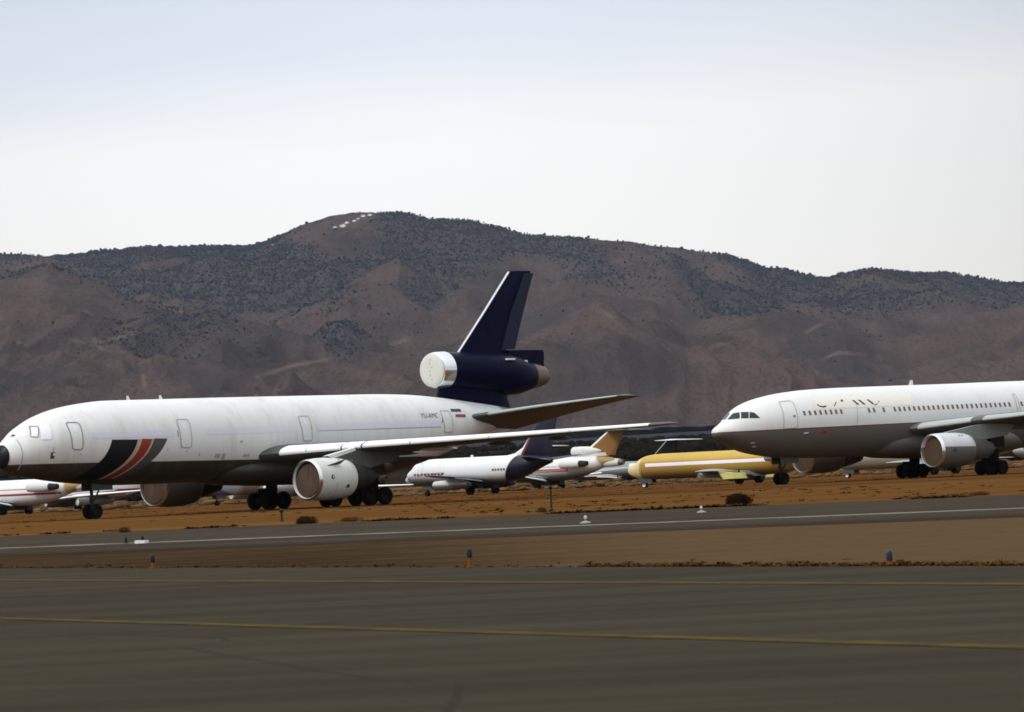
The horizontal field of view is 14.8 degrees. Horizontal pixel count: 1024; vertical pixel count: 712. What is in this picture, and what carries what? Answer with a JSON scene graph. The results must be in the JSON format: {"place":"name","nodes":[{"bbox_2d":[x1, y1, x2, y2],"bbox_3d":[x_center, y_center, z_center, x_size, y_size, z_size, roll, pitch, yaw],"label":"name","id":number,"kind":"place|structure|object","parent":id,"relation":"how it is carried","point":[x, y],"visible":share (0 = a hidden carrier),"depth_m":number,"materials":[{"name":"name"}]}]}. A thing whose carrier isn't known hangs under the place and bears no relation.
{"place":"outdoors","nodes":[
{"label":"outdoors","id":0,"kind":"place"},
{"bbox_2d":[0,566,1023,711],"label":"taxiway","id":1,"kind":"structure","parent":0,"point":[62,666],"depth_m":34.01,"materials":[{"name":"grey asphalt"}]},
{"bbox_2d":[0,617,1023,648],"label":"taxiway line","id":2,"kind":"object","parent":1,"relation":"on","point":[662,636],"visible":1,"depth_m":34.63,"materials":[{"name":"yellow paint"}]},
{"bbox_2d":[0,579,1023,584],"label":"taxiway line","id":3,"kind":"object","parent":1,"relation":"on","point":[959,583],"visible":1,"depth_m":51.72,"materials":[{"name":"yellow paint"}]},
{"bbox_2d":[0,212,1023,442],"bbox_3d":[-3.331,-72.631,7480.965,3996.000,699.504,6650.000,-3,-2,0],"label":"hills","id":4,"kind":"structure","parent":0,"point":[687,370],"depth_m":6751.78,"materials":[{"name":"brown soil"}]},
{"bbox_2d":[0,210,1023,426],"bbox_3d":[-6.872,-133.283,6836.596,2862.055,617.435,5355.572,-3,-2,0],"label":"hillside chaparral","id":5,"kind":"object","parent":4,"relation":"on","point":[233,257],"visible":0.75,"depth_m":8816.49,"materials":[{"name":"plant"}]},
{"bbox_2d":[0,429,1023,567],"bbox_3d":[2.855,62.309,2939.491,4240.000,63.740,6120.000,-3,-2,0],"label":"ground","id":6,"kind":"structure","parent":0,"point":[990,540],"depth_m":91.60,"materials":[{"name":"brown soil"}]},
{"bbox_2d":[0,479,114,514],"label":"airliner","id":7,"kind":"object","parent":6,"relation":"on","point":[25,495],"visible":0.67,"depth_m":606.03,"materials":[{"name":"red paint"}]},
{"bbox_2d":[32,485,139,508],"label":"airliner","id":8,"kind":"object","parent":6,"relation":"on","point":[78,501],"visible":0.28,"depth_m":646.00,"materials":[{"name":"red paint"}]},
{"bbox_2d":[117,527,130,532],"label":"shrub","id":9,"kind":"object","parent":6,"relation":"on","point":[124,530],"visible":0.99,"depth_m":157.29,"materials":[{"name":"brown plant"}]},
{"bbox_2d":[150,555,155,567],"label":"taxiway light","id":10,"kind":"object","parent":6,"relation":"on","point":[152,559],"visible":1,"depth_m":75.89,"materials":[{"name":"blue glass"}]},
{"bbox_2d":[207,486,298,505],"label":"airliner","id":11,"kind":"object","parent":6,"relation":"on","point":[237,492],"visible":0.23,"depth_m":603.41,"materials":[{"name":"white metal"}]},
{"bbox_2d":[279,509,283,521],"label":"marker post","id":12,"kind":"object","parent":6,"relation":"on","point":[281,511],"visible":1,"depth_m":176.13,"materials":[{"name":"metal"}]},
{"bbox_2d":[294,516,318,523],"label":"shrub","id":13,"kind":"object","parent":6,"relation":"on","point":[305,520],"visible":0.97,"depth_m":158.88,"materials":[{"name":"brown plant"}]},
{"bbox_2d":[0,271,677,518],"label":"airliner","id":14,"kind":"object","parent":6,"relation":"on","point":[329,450],"visible":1,"depth_m":283.91,"materials":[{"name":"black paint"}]},
{"bbox_2d":[31,427,37,435],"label":"cockpit window","id":15,"kind":"structure","parent":14,"relation":"in","point":[34,430],"depth_m":270.05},
{"bbox_2d":[66,422,83,449],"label":"door","id":16,"kind":"structure","parent":14,"relation":"in","point":[75,429],"depth_m":271.17,"materials":[{"name":"white paint"}]},
{"bbox_2d":[176,419,191,447],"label":"door","id":17,"kind":"structure","parent":14,"relation":"in","point":[184,426],"depth_m":278.14,"materials":[{"name":"white paint"}]},
{"bbox_2d":[298,416,312,440],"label":"door","id":18,"kind":"structure","parent":14,"relation":"in","point":[305,422],"depth_m":286.90,"materials":[{"name":"white paint"}]},
{"bbox_2d":[440,410,452,432],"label":"door","id":19,"kind":"structure","parent":14,"relation":"in","point":[446,415],"depth_m":298.18,"materials":[{"name":"white paint"}]},
{"bbox_2d":[277,475,412,496],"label":"airliner","id":20,"kind":"object","parent":6,"relation":"on","point":[290,489],"visible":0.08,"depth_m":602.25,"materials":[{"name":"red paint"}]},
{"bbox_2d":[340,517,363,521],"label":"shrub","id":21,"kind":"object","parent":6,"relation":"on","point":[349,518],"visible":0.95,"depth_m":160.75,"materials":[{"name":"brown plant"}]},
{"bbox_2d":[466,548,473,566],"bbox_3d":[-0.691,3.281,64.080,0.120,0.300,0.120,-3,-2,0],"label":"taxiway light","id":22,"kind":"object","parent":6,"relation":"on","point":[469,553],"visible":1,"depth_m":64.05,"materials":[{"name":"orange paint"}]},
{"bbox_2d":[405,445,568,486],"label":"airliner","id":23,"kind":"object","parent":6,"relation":"on","point":[407,481],"visible":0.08,"depth_m":937.14,"materials":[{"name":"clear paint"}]},
{"bbox_2d":[407,417,581,495],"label":"airliner","id":24,"kind":"object","parent":6,"relation":"on","point":[493,473],"visible":1,"depth_m":571.90,"materials":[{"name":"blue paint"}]},
{"bbox_2d":[418,463,423,475],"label":"door","id":25,"kind":"structure","parent":24,"relation":"in","point":[421,465],"depth_m":581.54,"materials":[{"name":"white metal"}]},
{"bbox_2d":[0,433,1023,501],"bbox_3d":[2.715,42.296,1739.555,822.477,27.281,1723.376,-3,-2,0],"label":"desert brush","id":26,"kind":"object","parent":6,"relation":"on","point":[632,448],"visible":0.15,"depth_m":1465.61,"materials":[{"name":"brown plant"}]},
{"bbox_2d":[6,459,1023,513],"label":"dry desert scrub","id":27,"kind":"object","parent":6,"relation":"on","point":[123,504],"visible":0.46,"depth_m":678.74,"materials":[{"name":"plant"}]},
{"bbox_2d":[535,507,546,511],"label":"shrub","id":28,"kind":"object","parent":6,"relation":"on","point":[542,509],"visible":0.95,"depth_m":162.60,"materials":[{"name":"brown plant"}]},
{"bbox_2d":[548,486,553,509],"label":"marker post","id":29,"kind":"object","parent":6,"relation":"on","point":[550,488],"visible":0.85,"depth_m":169.85,"materials":[{"name":"metal"}]},
{"bbox_2d":[516,429,649,488],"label":"airliner","id":30,"kind":"object","parent":6,"relation":"on","point":[592,459],"visible":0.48,"depth_m":659.42,"materials":[{"name":"white metal"}]},
{"bbox_2d":[572,439,694,483],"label":"airliner","id":31,"kind":"object","parent":6,"relation":"on","point":[668,445],"visible":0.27,"depth_m":783.08,"materials":[{"name":"white paint"}]},
{"bbox_2d":[628,450,795,487],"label":"airliner","id":32,"kind":"object","parent":6,"relation":"on","point":[737,467],"visible":0.77,"depth_m":519.03,"materials":[{"name":"metal"}]},
{"bbox_2d":[725,493,752,504],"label":"shrub","id":33,"kind":"object","parent":6,"relation":"on","point":[738,498],"visible":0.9,"depth_m":157.69,"materials":[{"name":"brown plant"}]},
{"bbox_2d":[711,380,1023,484],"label":"airliner","id":34,"kind":"object","parent":6,"relation":"on","point":[815,431],"visible":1,"depth_m":318.64,"materials":[{"name":"white paint"}]},
{"bbox_2d":[741,412,748,417],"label":"cockpit window","id":35,"kind":"structure","parent":34,"relation":"in","point":[743,414],"depth_m":312.80,"materials":[{"name":"grey glass"}]},
{"bbox_2d":[749,412,759,417],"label":"cockpit window","id":36,"kind":"structure","parent":34,"relation":"in","point":[752,415],"depth_m":312.80,"materials":[{"name":"black glass"}]},
{"bbox_2d":[778,400,797,428],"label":"door","id":37,"kind":"structure","parent":34,"relation":"in","point":[788,408],"depth_m":314.02,"materials":[{"name":"white paint"}]},
{"bbox_2d":[1013,394,1020,411],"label":"door","id":38,"kind":"structure","parent":34,"relation":"in","point":[1015,397],"depth_m":328.61,"materials":[{"name":"white paint"}]},
{"bbox_2d":[886,550,903,563],"bbox_3d":[5.196,2.730,53.533,0.252,0.200,0.120,-3,-2,0],"label":"taxiway light","id":39,"kind":"object","parent":6,"relation":"on","point":[889,556],"visible":0.94,"depth_m":53.50,"materials":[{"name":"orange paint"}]},
{"bbox_2d":[841,450,1012,477],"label":"airliner","id":40,"kind":"object","parent":6,"relation":"on","point":[866,463],"visible":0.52,"depth_m":537.67,"materials":[{"name":"grey paint"}]},
{"bbox_2d":[969,491,989,495],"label":"shrub","id":41,"kind":"object","parent":6,"relation":"on","point":[982,493],"visible":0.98,"depth_m":147.83,"materials":[{"name":"brown plant"}]},
{"bbox_2d":[1013,448,1023,457],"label":"airliner","id":42,"kind":"object","parent":6,"relation":"on","point":[1019,452],"visible":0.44,"depth_m":599.78,"materials":[{"name":"red paint"}]},
{"bbox_2d":[0,495,1023,553],"bbox_3d":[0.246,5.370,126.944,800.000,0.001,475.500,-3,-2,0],"label":"runway","id":43,"kind":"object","parent":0,"point":[666,516],"visible":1,"depth_m":123.07,"materials":[{"name":"grey asphalt"}]},
{"bbox_2d":[135,536,148,543],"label":"marker slab","id":44,"kind":"structure","parent":43,"relation":"on","point":[142,540],"depth_m":117.54,"materials":[{"name":"white paint"}]},
{"bbox_2d":[0,508,1021,548],"bbox_3d":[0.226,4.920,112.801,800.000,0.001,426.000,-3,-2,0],"label":"runway edge line","id":45,"kind":"object","parent":43,"relation":"on","point":[530,527],"visible":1,"depth_m":112.51,"materials":[{"name":"white paint"}]},
{"bbox_2d":[0,514,1023,555],"bbox_3d":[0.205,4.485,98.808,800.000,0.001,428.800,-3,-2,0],"label":"runway shoulder","id":46,"kind":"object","parent":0,"point":[554,533],"visible":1,"depth_m":98.67},
{"bbox_2d":[0,0,1023,281],"label":"sky","id":47,"kind":"structure","parent":0,"point":[825,138],"materials":[{"name":"white"}]}
]}

